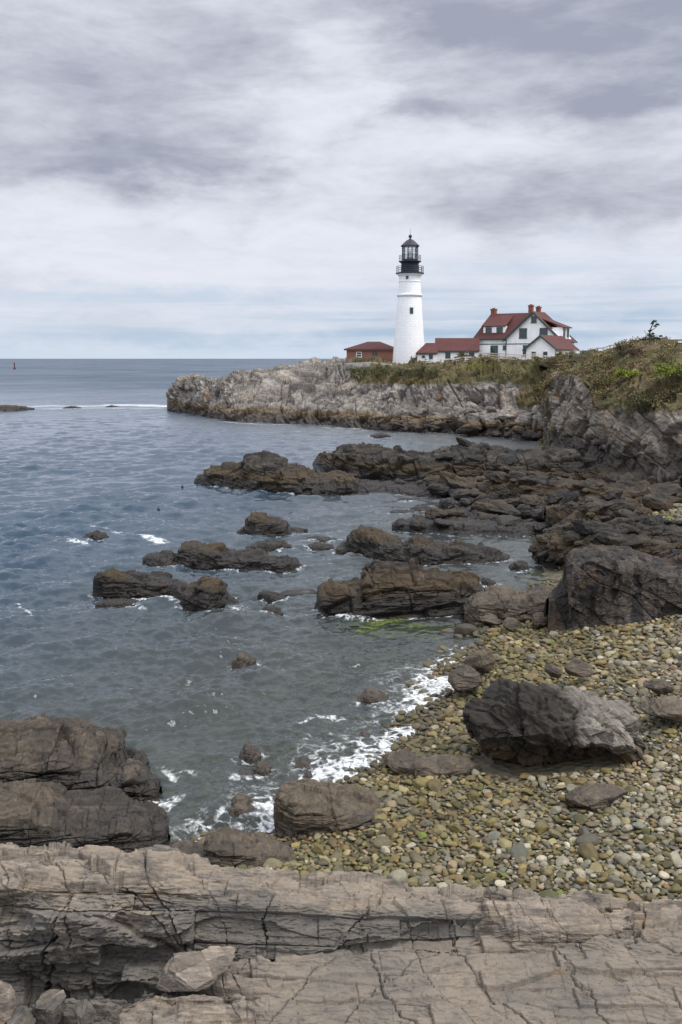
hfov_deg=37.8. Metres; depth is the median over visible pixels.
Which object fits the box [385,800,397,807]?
cobble
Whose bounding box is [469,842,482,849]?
cobble
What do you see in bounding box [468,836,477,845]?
cobble
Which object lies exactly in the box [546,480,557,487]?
ledge stone
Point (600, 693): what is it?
cobble
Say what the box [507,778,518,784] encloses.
cobble
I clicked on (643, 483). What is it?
rubble boulder
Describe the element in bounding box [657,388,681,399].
shrub
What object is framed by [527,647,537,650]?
cobble
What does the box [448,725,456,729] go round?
cobble
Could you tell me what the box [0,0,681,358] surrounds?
sky
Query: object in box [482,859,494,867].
cobble
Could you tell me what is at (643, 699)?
cobble
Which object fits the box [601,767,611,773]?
cobble
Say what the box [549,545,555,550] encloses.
ledge stone
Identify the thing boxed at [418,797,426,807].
cobble
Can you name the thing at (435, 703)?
cobble
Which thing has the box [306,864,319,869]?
cobble
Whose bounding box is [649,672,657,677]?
cobble
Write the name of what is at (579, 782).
cobble
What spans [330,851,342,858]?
cobble
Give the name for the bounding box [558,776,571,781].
cobble
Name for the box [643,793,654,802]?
cobble
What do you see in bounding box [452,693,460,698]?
cobble
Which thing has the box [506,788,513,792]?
cobble
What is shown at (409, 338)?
lighthouse
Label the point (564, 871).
cobble
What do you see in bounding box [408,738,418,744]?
cobble
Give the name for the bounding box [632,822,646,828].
cobble
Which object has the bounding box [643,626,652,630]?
cobble
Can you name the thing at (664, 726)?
cobble
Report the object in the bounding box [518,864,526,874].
cobble
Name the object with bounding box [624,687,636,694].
cobble
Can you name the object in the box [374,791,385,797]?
cobble
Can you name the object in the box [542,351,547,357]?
window
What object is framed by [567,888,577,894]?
cobble
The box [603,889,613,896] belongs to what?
cobble
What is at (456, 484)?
rubble boulder
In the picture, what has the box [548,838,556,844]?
cobble
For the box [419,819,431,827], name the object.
cobble
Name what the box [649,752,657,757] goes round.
cobble
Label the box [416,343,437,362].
entry building
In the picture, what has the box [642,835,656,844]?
cobble
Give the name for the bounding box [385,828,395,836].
cobble
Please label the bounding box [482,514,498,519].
ledge stone
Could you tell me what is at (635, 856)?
cobble
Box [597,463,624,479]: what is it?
rubble ledge
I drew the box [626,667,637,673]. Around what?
cobble
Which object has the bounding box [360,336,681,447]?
scrub
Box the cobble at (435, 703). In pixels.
[430,701,439,705]
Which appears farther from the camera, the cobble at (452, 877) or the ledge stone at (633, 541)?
the ledge stone at (633, 541)
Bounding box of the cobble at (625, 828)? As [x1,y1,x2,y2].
[621,824,632,832]
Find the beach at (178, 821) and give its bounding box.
[157,433,681,901]
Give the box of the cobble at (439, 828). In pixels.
[433,824,445,833]
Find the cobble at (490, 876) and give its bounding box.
[485,873,497,879]
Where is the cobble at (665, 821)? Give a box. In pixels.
[659,816,672,827]
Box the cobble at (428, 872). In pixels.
[419,869,433,876]
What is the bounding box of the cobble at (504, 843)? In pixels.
[497,838,511,849]
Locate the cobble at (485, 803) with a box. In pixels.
[479,801,489,806]
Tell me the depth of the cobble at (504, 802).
20.95 m
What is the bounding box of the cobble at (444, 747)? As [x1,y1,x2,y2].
[440,745,450,750]
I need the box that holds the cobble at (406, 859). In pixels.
[401,856,410,863]
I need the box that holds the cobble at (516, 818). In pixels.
[511,816,523,821]
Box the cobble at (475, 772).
[471,769,480,777]
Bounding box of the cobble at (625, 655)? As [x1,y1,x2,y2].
[620,652,632,657]
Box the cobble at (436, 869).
[432,865,442,874]
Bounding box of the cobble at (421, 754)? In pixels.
[416,752,426,757]
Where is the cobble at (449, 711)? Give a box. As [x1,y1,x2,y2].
[444,707,454,714]
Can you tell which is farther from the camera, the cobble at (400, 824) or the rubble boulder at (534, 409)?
the rubble boulder at (534, 409)
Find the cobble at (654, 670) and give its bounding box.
[650,668,659,672]
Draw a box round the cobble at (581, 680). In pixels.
[577,677,594,683]
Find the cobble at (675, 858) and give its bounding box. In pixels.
[669,851,681,866]
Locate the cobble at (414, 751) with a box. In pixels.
[411,749,420,753]
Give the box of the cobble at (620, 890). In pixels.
[613,888,626,893]
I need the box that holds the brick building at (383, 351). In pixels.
[344,342,393,361]
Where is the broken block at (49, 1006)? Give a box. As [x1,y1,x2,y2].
[33,989,65,1023]
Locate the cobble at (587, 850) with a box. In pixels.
[578,842,599,862]
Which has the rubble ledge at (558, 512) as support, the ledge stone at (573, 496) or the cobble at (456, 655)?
the ledge stone at (573, 496)
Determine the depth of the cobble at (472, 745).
25.00 m
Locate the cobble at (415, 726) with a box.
[411,723,420,729]
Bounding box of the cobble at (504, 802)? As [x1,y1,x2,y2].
[501,799,511,805]
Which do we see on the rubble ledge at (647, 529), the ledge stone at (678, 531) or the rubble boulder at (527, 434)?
the ledge stone at (678, 531)
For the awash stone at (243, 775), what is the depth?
24.02 m
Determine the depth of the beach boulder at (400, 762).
23.85 m
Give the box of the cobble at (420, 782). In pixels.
[414,777,428,788]
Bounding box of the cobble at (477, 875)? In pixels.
[473,872,483,879]
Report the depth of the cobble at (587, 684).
28.49 m
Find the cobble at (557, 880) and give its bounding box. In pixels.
[554,877,563,883]
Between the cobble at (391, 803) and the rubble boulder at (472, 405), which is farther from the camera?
the rubble boulder at (472, 405)
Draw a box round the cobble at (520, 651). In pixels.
[514,647,525,655]
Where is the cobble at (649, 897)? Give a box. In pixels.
[644,893,656,901]
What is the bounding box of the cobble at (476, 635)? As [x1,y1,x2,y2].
[473,632,480,637]
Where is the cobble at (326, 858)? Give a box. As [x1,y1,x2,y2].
[319,856,330,861]
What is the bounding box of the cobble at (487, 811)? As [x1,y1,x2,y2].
[483,808,492,815]
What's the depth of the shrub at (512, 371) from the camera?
139.41 m
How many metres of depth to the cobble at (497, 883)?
17.56 m
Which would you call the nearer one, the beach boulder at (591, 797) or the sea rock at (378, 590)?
the beach boulder at (591, 797)
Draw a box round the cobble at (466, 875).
[462,873,472,879]
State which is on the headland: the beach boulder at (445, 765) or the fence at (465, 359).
the fence at (465, 359)
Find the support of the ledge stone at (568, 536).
on the ledge stone
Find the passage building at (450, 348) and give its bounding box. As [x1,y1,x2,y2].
[435,338,479,362]
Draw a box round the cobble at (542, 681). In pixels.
[537,680,547,683]
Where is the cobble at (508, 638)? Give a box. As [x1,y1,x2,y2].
[503,636,513,640]
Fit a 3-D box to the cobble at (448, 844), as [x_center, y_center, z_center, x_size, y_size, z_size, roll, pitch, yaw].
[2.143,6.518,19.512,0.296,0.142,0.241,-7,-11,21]
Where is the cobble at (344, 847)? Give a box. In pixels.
[341,844,349,851]
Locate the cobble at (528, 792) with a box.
[524,789,533,794]
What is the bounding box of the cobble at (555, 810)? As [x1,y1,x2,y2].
[548,806,561,815]
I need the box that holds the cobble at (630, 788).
[625,785,637,792]
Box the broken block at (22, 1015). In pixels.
[6,1006,35,1023]
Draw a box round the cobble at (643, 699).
[641,697,649,701]
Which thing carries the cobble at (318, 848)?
on the beach at (178, 821)
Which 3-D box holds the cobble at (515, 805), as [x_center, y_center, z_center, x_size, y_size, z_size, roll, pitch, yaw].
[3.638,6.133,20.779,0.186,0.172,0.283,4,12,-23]
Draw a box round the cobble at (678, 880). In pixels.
[674,875,681,885]
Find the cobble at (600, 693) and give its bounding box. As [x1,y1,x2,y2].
[594,690,604,696]
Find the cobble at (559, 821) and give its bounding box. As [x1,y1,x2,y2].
[555,818,565,823]
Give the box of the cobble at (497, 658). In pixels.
[494,655,502,661]
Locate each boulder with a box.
[381,423,393,430]
[383,749,417,775]
[389,421,404,429]
[391,409,408,420]
[396,422,408,431]
[407,419,419,431]
[409,407,425,418]
[413,754,481,777]
[421,474,439,485]
[426,414,440,422]
[427,483,450,496]
[429,412,448,420]
[429,425,443,432]
[438,471,468,484]
[445,476,467,488]
[448,665,482,691]
[449,488,460,496]
[451,407,464,419]
[451,488,479,501]
[456,421,485,434]
[457,418,466,426]
[463,408,478,416]
[463,649,495,672]
[463,677,645,766]
[465,401,482,411]
[465,413,478,421]
[466,477,476,481]
[467,509,492,516]
[469,501,508,514]
[470,492,489,498]
[475,474,508,481]
[476,498,490,502]
[477,429,486,436]
[479,613,500,624]
[485,420,497,426]
[486,406,496,412]
[486,500,520,516]
[490,431,500,436]
[490,491,500,499]
[495,424,503,430]
[496,412,517,419]
[503,617,521,631]
[504,421,516,427]
[504,431,511,437]
[508,409,525,414]
[512,426,525,433]
[512,428,525,434]
[514,413,532,426]
[516,504,533,515]
[521,430,537,439]
[525,471,547,477]
[530,508,543,520]
[531,405,540,415]
[531,604,548,617]
[532,414,543,418]
[532,417,543,424]
[532,433,542,438]
[532,612,547,628]
[537,422,543,429]
[537,510,545,520]
[543,543,681,633]
[544,664,562,677]
[559,510,583,524]
[564,659,592,676]
[564,783,628,812]
[608,472,634,481]
[621,489,639,498]
[622,496,639,503]
[624,480,641,488]
[624,487,637,498]
[632,483,681,497]
[635,496,643,503]
[636,480,649,486]
[636,696,681,722]
[641,482,671,488]
[642,492,672,510]
[643,679,673,694]
[646,476,657,484]
[669,496,681,502]
[671,479,681,487]
[676,491,681,497]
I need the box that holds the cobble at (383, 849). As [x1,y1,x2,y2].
[380,846,389,853]
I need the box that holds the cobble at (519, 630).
[516,628,527,631]
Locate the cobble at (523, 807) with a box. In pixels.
[519,805,528,810]
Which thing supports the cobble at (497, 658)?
on the beach at (178, 821)
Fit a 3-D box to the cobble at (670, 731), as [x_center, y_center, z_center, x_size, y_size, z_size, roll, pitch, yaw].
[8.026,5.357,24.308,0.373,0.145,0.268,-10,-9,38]
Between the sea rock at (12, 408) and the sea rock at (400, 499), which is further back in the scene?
the sea rock at (12, 408)
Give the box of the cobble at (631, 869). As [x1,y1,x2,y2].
[628,866,636,876]
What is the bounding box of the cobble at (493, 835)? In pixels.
[487,831,500,841]
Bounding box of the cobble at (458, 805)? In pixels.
[453,802,463,810]
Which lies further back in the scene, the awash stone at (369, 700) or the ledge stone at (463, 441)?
the ledge stone at (463, 441)
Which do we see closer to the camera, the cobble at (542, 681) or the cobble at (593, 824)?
the cobble at (593, 824)
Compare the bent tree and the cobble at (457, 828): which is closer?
the cobble at (457, 828)
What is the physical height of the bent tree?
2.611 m
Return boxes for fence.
[423,357,470,363]
[479,353,545,360]
[569,342,623,353]
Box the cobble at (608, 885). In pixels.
[601,882,614,889]
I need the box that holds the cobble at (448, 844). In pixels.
[444,841,457,847]
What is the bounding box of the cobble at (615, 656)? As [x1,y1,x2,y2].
[612,654,620,658]
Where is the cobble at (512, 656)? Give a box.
[510,654,520,659]
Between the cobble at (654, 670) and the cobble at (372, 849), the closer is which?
the cobble at (372, 849)
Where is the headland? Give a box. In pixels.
[166,354,546,443]
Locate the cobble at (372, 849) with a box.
[367,847,379,852]
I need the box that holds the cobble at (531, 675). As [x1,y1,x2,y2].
[524,673,537,678]
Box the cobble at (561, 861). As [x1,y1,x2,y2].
[556,856,569,866]
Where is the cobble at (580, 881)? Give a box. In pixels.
[575,876,586,885]
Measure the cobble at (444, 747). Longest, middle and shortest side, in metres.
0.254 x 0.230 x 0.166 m
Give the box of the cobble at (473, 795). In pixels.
[469,790,478,800]
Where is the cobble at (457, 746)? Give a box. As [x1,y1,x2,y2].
[452,743,460,749]
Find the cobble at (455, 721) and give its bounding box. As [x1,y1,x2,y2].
[451,719,462,723]
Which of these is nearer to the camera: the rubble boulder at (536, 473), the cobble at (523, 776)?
the cobble at (523, 776)
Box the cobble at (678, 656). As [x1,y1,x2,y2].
[675,654,681,659]
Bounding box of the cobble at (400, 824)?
[394,821,406,830]
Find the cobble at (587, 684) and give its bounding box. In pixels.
[583,682,594,687]
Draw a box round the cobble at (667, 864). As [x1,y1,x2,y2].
[660,860,673,868]
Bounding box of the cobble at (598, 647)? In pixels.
[594,645,604,649]
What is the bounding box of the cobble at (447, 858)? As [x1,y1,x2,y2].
[443,855,451,862]
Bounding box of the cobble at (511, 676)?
[504,674,514,678]
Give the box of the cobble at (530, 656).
[526,653,536,661]
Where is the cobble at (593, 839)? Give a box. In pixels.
[575,833,599,845]
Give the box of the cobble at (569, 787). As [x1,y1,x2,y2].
[566,784,576,791]
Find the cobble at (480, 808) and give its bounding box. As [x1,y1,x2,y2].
[473,805,484,811]
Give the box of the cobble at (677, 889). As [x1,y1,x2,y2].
[671,885,681,893]
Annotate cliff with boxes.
[510,339,681,482]
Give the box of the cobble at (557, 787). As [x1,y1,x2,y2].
[553,785,565,790]
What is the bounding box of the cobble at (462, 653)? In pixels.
[456,650,466,656]
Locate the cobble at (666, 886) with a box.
[662,883,669,889]
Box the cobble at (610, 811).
[603,808,614,815]
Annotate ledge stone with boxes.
[334,453,340,458]
[394,478,406,484]
[394,522,402,526]
[397,455,405,462]
[409,518,424,530]
[425,508,447,519]
[431,451,454,460]
[433,518,450,527]
[445,509,467,517]
[456,436,472,446]
[460,498,470,506]
[466,481,480,489]
[469,443,489,450]
[471,494,485,503]
[474,515,486,519]
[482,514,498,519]
[484,471,508,483]
[495,515,520,526]
[499,466,508,471]
[503,498,519,506]
[505,465,527,472]
[509,470,527,481]
[509,478,516,483]
[517,477,540,485]
[518,494,540,506]
[519,485,532,492]
[528,542,539,552]
[532,523,548,532]
[534,545,547,562]
[535,535,547,543]
[537,550,548,558]
[539,472,550,476]
[546,462,556,468]
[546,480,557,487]
[546,488,569,504]
[546,537,564,548]
[547,475,558,479]
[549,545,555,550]
[551,524,566,535]
[551,541,569,552]
[553,554,564,564]
[556,545,573,555]
[563,523,573,530]
[563,530,585,542]
[564,491,579,502]
[571,518,612,535]
[572,480,590,488]
[573,540,583,545]
[580,504,601,513]
[581,503,592,511]
[582,487,590,493]
[584,512,595,517]
[591,482,603,485]
[592,502,613,509]
[594,531,617,544]
[599,516,612,521]
[601,475,615,482]
[601,488,623,500]
[605,517,634,527]
[606,533,643,547]
[608,500,635,511]
[610,509,638,518]
[615,523,640,534]
[615,528,627,534]
[643,514,663,523]
[649,522,659,525]
[649,540,681,554]
[652,527,663,535]
[664,520,673,524]
[668,528,681,536]
[670,537,678,541]
[672,520,681,525]
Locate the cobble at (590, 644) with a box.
[581,642,594,647]
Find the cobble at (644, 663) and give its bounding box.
[638,661,653,666]
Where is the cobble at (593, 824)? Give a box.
[586,821,599,826]
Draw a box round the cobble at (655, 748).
[648,746,660,750]
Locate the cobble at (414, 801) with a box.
[408,798,418,804]
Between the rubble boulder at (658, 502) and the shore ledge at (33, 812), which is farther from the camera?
the rubble boulder at (658, 502)
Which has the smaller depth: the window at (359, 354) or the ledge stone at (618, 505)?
the ledge stone at (618, 505)
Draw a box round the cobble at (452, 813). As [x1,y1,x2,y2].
[447,811,458,818]
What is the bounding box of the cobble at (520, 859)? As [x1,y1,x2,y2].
[516,856,526,863]
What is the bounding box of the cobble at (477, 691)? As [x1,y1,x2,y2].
[472,689,482,694]
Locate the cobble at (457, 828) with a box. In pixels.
[448,824,465,832]
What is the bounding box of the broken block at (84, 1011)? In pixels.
[73,999,95,1023]
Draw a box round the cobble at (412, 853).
[409,850,417,858]
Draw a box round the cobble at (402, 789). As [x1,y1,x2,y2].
[398,785,408,792]
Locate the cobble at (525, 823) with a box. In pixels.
[521,819,533,827]
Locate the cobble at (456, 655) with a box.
[451,653,462,660]
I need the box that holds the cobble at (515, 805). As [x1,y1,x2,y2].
[509,801,519,809]
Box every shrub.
[345,368,358,376]
[355,369,367,378]
[364,366,380,379]
[378,368,394,377]
[392,367,405,376]
[414,366,425,376]
[425,367,441,378]
[448,366,466,376]
[464,361,498,372]
[500,368,518,376]
[600,376,614,386]
[613,343,632,355]
[614,368,640,381]
[623,347,645,357]
[623,393,655,411]
[649,360,681,381]
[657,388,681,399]
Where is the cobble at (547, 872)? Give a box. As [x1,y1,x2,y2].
[541,868,552,876]
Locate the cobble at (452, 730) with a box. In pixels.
[447,729,458,734]
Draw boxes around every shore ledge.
[0,713,163,807]
[0,778,170,852]
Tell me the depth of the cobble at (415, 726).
27.13 m
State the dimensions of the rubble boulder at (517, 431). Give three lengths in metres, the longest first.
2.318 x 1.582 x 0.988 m
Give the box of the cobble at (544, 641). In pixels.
[540,638,550,643]
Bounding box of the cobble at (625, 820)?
[621,817,629,824]
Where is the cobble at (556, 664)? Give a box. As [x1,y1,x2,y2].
[552,662,563,665]
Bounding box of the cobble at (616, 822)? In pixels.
[609,818,621,827]
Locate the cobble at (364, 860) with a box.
[360,857,371,863]
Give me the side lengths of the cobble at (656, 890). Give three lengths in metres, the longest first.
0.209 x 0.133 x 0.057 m
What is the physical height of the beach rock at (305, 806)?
1.442 m
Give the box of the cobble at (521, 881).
[515,877,524,885]
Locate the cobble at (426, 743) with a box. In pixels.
[423,740,434,746]
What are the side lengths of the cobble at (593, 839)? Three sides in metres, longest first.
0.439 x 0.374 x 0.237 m
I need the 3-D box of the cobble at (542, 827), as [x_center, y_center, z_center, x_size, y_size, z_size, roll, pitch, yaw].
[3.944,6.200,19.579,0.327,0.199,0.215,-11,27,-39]
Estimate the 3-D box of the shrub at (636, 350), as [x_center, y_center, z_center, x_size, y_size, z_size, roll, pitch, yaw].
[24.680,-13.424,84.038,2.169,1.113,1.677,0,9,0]
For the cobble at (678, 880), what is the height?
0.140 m
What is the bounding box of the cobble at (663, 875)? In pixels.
[658,871,669,879]
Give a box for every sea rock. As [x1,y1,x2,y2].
[0,405,33,410]
[82,530,108,539]
[93,567,239,612]
[95,598,138,607]
[142,540,302,573]
[194,450,357,496]
[237,511,310,536]
[245,539,291,551]
[257,590,285,603]
[261,606,282,615]
[281,589,316,595]
[305,535,337,542]
[307,541,333,550]
[308,470,437,496]
[312,442,597,482]
[315,558,482,632]
[336,525,509,573]
[370,433,389,438]
[390,509,413,513]
[392,514,542,544]
[397,498,416,500]
[411,498,544,518]
[438,497,460,509]
[479,577,495,590]
[508,560,529,577]
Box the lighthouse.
[392,234,423,363]
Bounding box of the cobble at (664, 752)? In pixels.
[658,749,668,754]
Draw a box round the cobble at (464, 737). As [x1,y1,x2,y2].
[459,735,469,739]
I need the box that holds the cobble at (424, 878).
[418,875,429,883]
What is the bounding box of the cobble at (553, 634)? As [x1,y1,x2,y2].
[549,631,558,636]
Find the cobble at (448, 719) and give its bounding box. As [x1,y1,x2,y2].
[445,717,454,722]
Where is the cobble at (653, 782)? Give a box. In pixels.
[648,779,656,786]
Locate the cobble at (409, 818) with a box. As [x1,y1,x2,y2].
[405,815,414,820]
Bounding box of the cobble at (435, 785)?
[427,779,441,791]
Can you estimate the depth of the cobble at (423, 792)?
21.98 m
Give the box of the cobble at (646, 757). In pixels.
[642,754,654,760]
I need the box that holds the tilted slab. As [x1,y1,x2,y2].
[473,894,638,953]
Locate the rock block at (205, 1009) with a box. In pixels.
[116,994,255,1023]
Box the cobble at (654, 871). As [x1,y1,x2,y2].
[650,867,658,875]
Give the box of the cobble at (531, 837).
[524,835,536,841]
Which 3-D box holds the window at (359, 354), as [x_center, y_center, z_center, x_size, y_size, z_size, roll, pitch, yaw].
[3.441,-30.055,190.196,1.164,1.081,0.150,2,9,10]
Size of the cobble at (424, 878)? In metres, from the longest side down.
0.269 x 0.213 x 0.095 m
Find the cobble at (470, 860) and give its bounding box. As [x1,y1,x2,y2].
[464,857,475,865]
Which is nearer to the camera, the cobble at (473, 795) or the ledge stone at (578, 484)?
the cobble at (473, 795)
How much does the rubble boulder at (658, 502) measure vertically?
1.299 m
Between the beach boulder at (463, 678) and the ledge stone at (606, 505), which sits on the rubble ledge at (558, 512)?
the ledge stone at (606, 505)
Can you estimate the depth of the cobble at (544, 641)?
33.87 m
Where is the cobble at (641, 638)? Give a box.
[634,636,644,640]
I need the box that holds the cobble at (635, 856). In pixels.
[631,853,641,861]
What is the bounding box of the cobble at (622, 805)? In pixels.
[619,802,630,809]
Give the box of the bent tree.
[642,320,662,344]
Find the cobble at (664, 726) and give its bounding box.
[660,724,669,729]
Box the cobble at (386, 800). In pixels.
[382,797,391,804]
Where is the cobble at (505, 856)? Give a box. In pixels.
[499,854,510,860]
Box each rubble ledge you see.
[476,475,637,499]
[530,532,562,570]
[541,495,648,523]
[571,532,681,555]
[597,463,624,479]
[603,516,681,538]
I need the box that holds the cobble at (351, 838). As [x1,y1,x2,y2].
[348,836,355,840]
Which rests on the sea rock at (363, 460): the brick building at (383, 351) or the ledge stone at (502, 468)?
the ledge stone at (502, 468)
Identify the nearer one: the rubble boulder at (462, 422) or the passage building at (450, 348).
the rubble boulder at (462, 422)
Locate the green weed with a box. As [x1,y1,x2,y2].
[338,617,463,644]
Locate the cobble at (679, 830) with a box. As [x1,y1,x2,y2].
[676,827,681,836]
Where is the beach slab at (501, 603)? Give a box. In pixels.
[463,584,554,626]
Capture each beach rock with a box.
[167,840,202,853]
[201,826,296,867]
[273,778,386,838]
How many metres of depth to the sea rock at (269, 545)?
52.42 m
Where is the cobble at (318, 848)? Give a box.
[313,843,323,853]
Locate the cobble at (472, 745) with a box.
[467,743,476,747]
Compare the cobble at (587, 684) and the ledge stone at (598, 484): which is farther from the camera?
the ledge stone at (598, 484)
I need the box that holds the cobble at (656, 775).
[651,772,662,778]
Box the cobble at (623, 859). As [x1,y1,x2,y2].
[614,852,631,866]
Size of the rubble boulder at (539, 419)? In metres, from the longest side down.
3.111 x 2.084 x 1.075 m
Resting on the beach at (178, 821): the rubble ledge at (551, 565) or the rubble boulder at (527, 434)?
the rubble ledge at (551, 565)
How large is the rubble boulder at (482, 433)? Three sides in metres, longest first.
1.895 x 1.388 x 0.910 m
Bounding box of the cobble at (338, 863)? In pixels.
[332,860,342,866]
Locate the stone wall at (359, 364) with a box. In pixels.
[344,362,391,369]
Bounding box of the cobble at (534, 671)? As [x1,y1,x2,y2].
[529,669,537,673]
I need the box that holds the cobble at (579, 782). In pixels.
[572,779,584,785]
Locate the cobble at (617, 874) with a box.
[610,871,621,877]
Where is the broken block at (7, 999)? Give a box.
[0,980,15,1023]
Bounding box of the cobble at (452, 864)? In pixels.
[447,860,458,868]
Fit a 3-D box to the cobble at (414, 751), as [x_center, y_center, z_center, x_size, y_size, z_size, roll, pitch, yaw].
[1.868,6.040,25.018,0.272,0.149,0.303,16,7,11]
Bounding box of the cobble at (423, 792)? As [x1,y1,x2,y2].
[417,789,428,795]
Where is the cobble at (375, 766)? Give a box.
[371,763,379,769]
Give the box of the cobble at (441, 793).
[435,789,448,797]
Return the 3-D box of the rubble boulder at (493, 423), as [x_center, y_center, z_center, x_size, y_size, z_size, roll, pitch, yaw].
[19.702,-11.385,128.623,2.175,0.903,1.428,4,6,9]
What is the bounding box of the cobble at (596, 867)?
[589,863,602,872]
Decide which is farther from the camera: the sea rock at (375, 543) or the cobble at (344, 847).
the sea rock at (375, 543)
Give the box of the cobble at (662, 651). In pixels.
[659,648,669,654]
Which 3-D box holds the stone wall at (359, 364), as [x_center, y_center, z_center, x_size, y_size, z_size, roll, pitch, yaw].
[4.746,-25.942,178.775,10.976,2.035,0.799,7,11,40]
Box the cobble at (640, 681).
[637,677,648,689]
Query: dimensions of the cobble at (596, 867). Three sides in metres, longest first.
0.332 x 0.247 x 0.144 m
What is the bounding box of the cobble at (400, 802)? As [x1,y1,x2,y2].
[396,798,407,806]
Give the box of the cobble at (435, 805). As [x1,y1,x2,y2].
[431,801,439,811]
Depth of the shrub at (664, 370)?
74.39 m
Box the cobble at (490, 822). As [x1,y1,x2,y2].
[486,817,497,826]
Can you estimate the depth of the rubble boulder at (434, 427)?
135.85 m
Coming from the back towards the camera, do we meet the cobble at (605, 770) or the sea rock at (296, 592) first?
the sea rock at (296, 592)
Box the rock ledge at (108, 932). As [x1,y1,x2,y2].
[0,841,681,1023]
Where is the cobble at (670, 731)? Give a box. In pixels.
[662,728,677,733]
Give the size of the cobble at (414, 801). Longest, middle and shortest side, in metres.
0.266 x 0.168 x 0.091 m
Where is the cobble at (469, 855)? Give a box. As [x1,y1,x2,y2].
[465,854,475,858]
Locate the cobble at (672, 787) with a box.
[666,785,679,790]
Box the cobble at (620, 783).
[616,780,626,786]
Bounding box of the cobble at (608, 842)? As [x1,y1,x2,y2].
[602,839,613,845]
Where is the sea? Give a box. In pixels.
[0,359,553,834]
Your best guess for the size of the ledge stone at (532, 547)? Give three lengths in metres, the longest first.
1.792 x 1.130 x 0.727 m
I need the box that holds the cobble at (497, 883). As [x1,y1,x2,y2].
[494,880,505,886]
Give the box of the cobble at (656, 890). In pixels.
[652,888,659,893]
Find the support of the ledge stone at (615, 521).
on the rubble ledge at (647, 529)
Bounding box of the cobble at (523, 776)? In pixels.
[519,773,531,779]
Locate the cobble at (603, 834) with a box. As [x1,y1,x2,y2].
[598,832,608,837]
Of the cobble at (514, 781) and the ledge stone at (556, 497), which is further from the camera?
the ledge stone at (556, 497)
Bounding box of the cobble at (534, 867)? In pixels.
[529,863,540,871]
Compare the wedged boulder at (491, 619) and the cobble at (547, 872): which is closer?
the cobble at (547, 872)
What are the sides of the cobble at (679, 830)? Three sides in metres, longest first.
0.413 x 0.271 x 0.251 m
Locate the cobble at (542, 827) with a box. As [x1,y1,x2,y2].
[535,822,549,832]
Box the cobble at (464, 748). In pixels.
[460,744,468,752]
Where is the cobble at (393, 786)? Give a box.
[389,784,398,789]
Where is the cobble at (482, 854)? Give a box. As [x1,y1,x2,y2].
[478,851,489,858]
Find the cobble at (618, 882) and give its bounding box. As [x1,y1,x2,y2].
[607,875,624,887]
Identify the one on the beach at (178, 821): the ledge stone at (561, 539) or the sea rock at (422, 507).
the sea rock at (422, 507)
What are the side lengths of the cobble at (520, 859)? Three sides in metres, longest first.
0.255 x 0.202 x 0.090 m
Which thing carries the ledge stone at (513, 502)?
on the sea rock at (422, 507)
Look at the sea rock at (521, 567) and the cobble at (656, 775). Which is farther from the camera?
the sea rock at (521, 567)
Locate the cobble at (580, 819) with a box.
[574,813,587,825]
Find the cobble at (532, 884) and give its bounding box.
[529,880,536,890]
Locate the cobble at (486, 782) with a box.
[480,778,491,785]
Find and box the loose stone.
[156,946,235,992]
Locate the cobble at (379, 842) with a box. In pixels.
[373,836,391,848]
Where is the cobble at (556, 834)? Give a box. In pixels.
[548,828,562,838]
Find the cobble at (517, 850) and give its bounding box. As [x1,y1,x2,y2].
[510,844,527,860]
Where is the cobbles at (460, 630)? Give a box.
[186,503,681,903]
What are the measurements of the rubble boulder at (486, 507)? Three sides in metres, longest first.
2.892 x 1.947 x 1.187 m
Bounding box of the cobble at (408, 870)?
[404,868,413,872]
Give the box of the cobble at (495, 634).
[492,632,499,636]
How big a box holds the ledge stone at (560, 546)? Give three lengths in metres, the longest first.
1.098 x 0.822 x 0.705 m
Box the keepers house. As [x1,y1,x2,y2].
[473,304,578,358]
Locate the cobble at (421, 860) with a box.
[412,854,425,864]
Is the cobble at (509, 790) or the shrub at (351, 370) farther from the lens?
the shrub at (351, 370)
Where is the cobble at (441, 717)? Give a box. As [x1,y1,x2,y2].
[437,713,447,720]
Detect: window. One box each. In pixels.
[356,352,361,357]
[445,352,450,358]
[485,327,491,332]
[490,345,497,354]
[496,327,502,332]
[519,328,526,338]
[531,316,536,322]
[539,328,547,334]
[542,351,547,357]
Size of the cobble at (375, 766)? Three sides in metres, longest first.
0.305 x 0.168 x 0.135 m
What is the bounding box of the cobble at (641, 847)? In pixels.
[635,843,645,851]
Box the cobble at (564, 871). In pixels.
[558,868,567,875]
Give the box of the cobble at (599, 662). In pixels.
[594,660,606,665]
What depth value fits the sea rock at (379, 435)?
127.01 m
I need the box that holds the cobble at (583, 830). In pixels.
[579,826,590,834]
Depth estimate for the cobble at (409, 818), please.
20.86 m
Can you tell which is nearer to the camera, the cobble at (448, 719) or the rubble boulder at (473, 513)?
the cobble at (448, 719)
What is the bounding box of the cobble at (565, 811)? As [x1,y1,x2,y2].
[561,808,568,815]
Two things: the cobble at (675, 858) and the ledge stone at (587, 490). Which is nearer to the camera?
the cobble at (675, 858)
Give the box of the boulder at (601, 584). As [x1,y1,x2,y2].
[543,543,681,633]
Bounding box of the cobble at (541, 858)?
[536,855,546,862]
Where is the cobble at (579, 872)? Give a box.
[574,868,585,878]
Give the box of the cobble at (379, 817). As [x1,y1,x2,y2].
[374,814,386,820]
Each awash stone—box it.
[225,794,259,830]
[232,651,255,669]
[235,770,253,790]
[238,743,260,771]
[252,761,270,784]
[295,756,316,775]
[303,770,316,779]
[356,688,390,713]
[358,730,374,742]
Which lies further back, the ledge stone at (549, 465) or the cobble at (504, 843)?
the ledge stone at (549, 465)
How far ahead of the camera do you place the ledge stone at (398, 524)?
58.10 m
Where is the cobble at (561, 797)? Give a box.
[559,794,564,800]
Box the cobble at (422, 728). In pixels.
[418,724,427,731]
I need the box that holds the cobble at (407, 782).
[404,779,412,785]
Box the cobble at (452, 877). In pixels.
[449,874,462,880]

